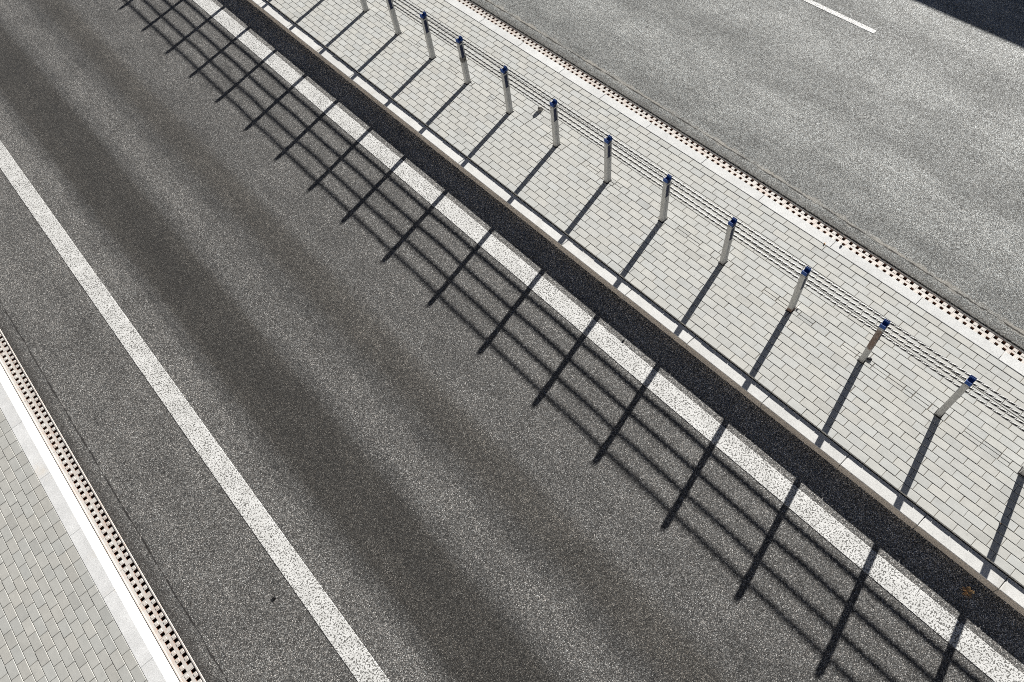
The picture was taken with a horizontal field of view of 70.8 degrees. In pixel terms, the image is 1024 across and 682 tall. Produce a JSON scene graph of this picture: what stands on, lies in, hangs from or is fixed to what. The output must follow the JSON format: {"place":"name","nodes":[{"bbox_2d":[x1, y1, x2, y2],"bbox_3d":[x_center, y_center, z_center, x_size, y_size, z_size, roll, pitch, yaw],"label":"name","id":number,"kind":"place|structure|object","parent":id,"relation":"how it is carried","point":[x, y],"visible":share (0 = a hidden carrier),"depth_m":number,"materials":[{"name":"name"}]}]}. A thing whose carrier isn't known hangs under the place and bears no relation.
{"place":"outdoors","nodes":[
{"label":"outdoors","id":0,"kind":"place"},
{"bbox_2d":[0,408,147,681],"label":"sidewalk","id":1,"kind":"structure","parent":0,"point":[51,589],"depth_m":8.03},
{"bbox_2d":[0,363,179,681],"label":"kerb","id":2,"kind":"structure","parent":1,"relation":"on","point":[141,640],"depth_m":8.35,"materials":[{"name":"white concrete"}]},
{"bbox_2d":[0,0,1023,681],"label":"road","id":3,"kind":"structure","parent":0,"point":[452,452],"depth_m":8.84,"materials":[{"name":"grey asphalt"}]},
{"bbox_2d":[0,141,389,681],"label":"road marking","id":4,"kind":"object","parent":3,"relation":"on","point":[346,642],"visible":1,"depth_m":8.90,"materials":[{"name":"paint"}]},
{"bbox_2d":[5,1,1023,675],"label":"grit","id":5,"kind":"object","parent":3,"relation":"on","point":[563,253],"visible":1,"depth_m":9.02,"materials":[{"name":"stone"}]},
{"bbox_2d":[193,0,1023,681],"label":"road marking","id":6,"kind":"object","parent":3,"relation":"on","point":[941,622],"visible":1,"depth_m":8.57,"materials":[{"name":"paint"}]},
{"bbox_2d":[247,0,1023,615],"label":"kerb","id":7,"kind":"structure","parent":3,"relation":"on","point":[957,550],"depth_m":8.74,"materials":[{"name":"concrete"}]},
{"bbox_2d":[962,586,973,597],"bbox_3d":[4.529,2.489,7.158,0.116,0.024,0.111,-42,63,-17],"label":"fallen leaf","id":8,"kind":"object","parent":3,"relation":"on","point":[968,590],"visible":1,"depth_m":7.16,"materials":[{"name":"brown plant"}]},
{"bbox_2d":[265,0,1023,588],"bbox_3d":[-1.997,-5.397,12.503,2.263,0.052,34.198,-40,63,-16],"label":"median paving","id":9,"kind":"structure","parent":0,"point":[390,84],"depth_m":9.21,"materials":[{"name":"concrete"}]},
{"bbox_2d":[360,0,368,12],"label":"barrier post","id":10,"kind":"object","parent":9,"relation":"on","point":[364,6],"visible":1,"depth_m":12.74,"materials":[{"name":"metal"}]},
{"bbox_2d":[393,4,1023,431],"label":"steel cable","id":11,"kind":"object","parent":10,"relation":"attached to","point":[743,240],"visible":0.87,"depth_m":8.68,"materials":[{"name":"metal"}]},
{"bbox_2d":[386,0,401,35],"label":"barrier post","id":12,"kind":"object","parent":9,"relation":"on","point":[392,12],"visible":1,"depth_m":12.12,"materials":[{"name":"metal"}]},
{"bbox_2d":[403,0,1023,411],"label":"steel cable","id":13,"kind":"object","parent":12,"relation":"attached to","point":[741,224],"visible":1,"depth_m":8.51,"materials":[{"name":"metal"}]},
{"bbox_2d":[420,11,435,59],"bbox_3d":[-1.348,-4.921,11.667,0.127,0.891,0.082,-38,63,-16],"label":"barrier post","id":14,"kind":"object","parent":9,"relation":"on","point":[427,33],"visible":1,"depth_m":11.60,"materials":[{"name":"metal"}]},
{"bbox_2d":[455,35,471,84],"bbox_3d":[-0.746,-4.364,11.262,0.127,0.891,0.082,-39,62,-15],"label":"barrier post","id":15,"kind":"object","parent":9,"relation":"on","point":[463,60],"visible":1,"depth_m":11.21,"materials":[{"name":"metal"}]},
{"bbox_2d":[500,65,513,114],"bbox_3d":[-0.066,-3.740,10.808,0.127,0.891,0.082,-40,63,-16],"label":"barrier post","id":16,"kind":"object","parent":9,"relation":"on","point":[506,87],"visible":1,"depth_m":10.74,"materials":[{"name":"metal"}]},
{"bbox_2d":[549,99,560,147],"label":"barrier post","id":17,"kind":"object","parent":9,"relation":"on","point":[554,122],"visible":1,"depth_m":10.28,"materials":[{"name":"metal"}]},
{"bbox_2d":[603,135,611,183],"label":"barrier post","id":18,"kind":"object","parent":9,"relation":"on","point":[607,157],"visible":1,"depth_m":9.80,"materials":[{"name":"metal"}]},
{"bbox_2d":[658,174,671,222],"bbox_3d":[2.010,-1.844,9.426,0.127,0.891,0.082,-39,63,-15],"label":"barrier post","id":19,"kind":"object","parent":9,"relation":"on","point":[667,181],"visible":1,"depth_m":9.35,"materials":[{"name":"metal"}]},
{"bbox_2d":[718,217,737,265],"bbox_3d":[2.694,-1.222,8.973,0.127,0.891,0.082,-40,63,-16],"label":"barrier post","id":20,"kind":"object","parent":9,"relation":"on","point":[731,226],"visible":1,"depth_m":8.89,"materials":[{"name":"metal"}]},
{"bbox_2d":[786,266,811,313],"bbox_3d":[3.387,-0.589,8.512,0.127,0.891,0.082,-40,63,-16],"label":"barrier post","id":21,"kind":"object","parent":9,"relation":"on","point":[800,285],"visible":1,"depth_m":8.43,"materials":[{"name":"metal"}]},
{"bbox_2d":[857,319,890,363],"bbox_3d":[4.049,0.019,8.069,0.127,0.891,0.082,-42,63,-16],"label":"barrier post","id":22,"kind":"object","parent":9,"relation":"on","point":[877,335],"visible":1,"depth_m":7.97,"materials":[{"name":"metal"}]},
{"bbox_2d":[933,375,976,418],"bbox_3d":[4.696,0.603,7.643,0.127,0.891,0.082,-41,63,-16],"label":"barrier post","id":23,"kind":"object","parent":9,"relation":"on","point":[940,412],"visible":1,"depth_m":7.55,"materials":[{"name":"metal"}]},
{"bbox_2d":[1018,466,1023,476],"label":"barrier post","id":24,"kind":"object","parent":9,"relation":"on","point":[1021,471],"visible":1,"depth_m":7.53,"materials":[{"name":"metal"}]},
{"bbox_2d":[470,0,1023,350],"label":"road","id":25,"kind":"structure","parent":0,"point":[896,139],"depth_m":10.67,"materials":[{"name":"grey asphalt"}]},
{"bbox_2d":[803,0,875,32],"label":"road marking","id":26,"kind":"object","parent":25,"relation":"on","point":[841,16],"visible":1,"depth_m":11.62,"materials":[{"name":"paint"}]},
{"label":"road base","id":27,"kind":"structure","parent":0,"visible":0},
{"bbox_2d":[0,329,205,681],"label":"slot drain","id":28,"kind":"object","parent":27,"relation":"on","point":[170,642],"visible":1,"depth_m":8.57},
{"bbox_2d":[444,0,1023,376],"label":"kerb","id":29,"kind":"structure","parent":27,"relation":"on","point":[969,334],"depth_m":9.69,"materials":[{"name":"white concrete"}]},
{"bbox_2d":[457,0,1023,363],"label":"slot drain","id":30,"kind":"object","parent":27,"relation":"on","point":[984,331],"visible":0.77,"depth_m":9.95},
{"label":"barrier post","id":31,"kind":"object","parent":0,"visible":0},
{"bbox_2d":[392,0,1023,424],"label":"steel cable","id":32,"kind":"object","parent":31,"relation":"attached to","point":[738,232],"visible":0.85,"depth_m":8.61,"materials":[{"name":"metal"}]},
{"bbox_2d":[398,0,1023,418],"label":"steel cable","id":33,"kind":"object","parent":31,"relation":"attached to","point":[742,230],"visible":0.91,"depth_m":8.55,"materials":[{"name":"metal"}]}
]}

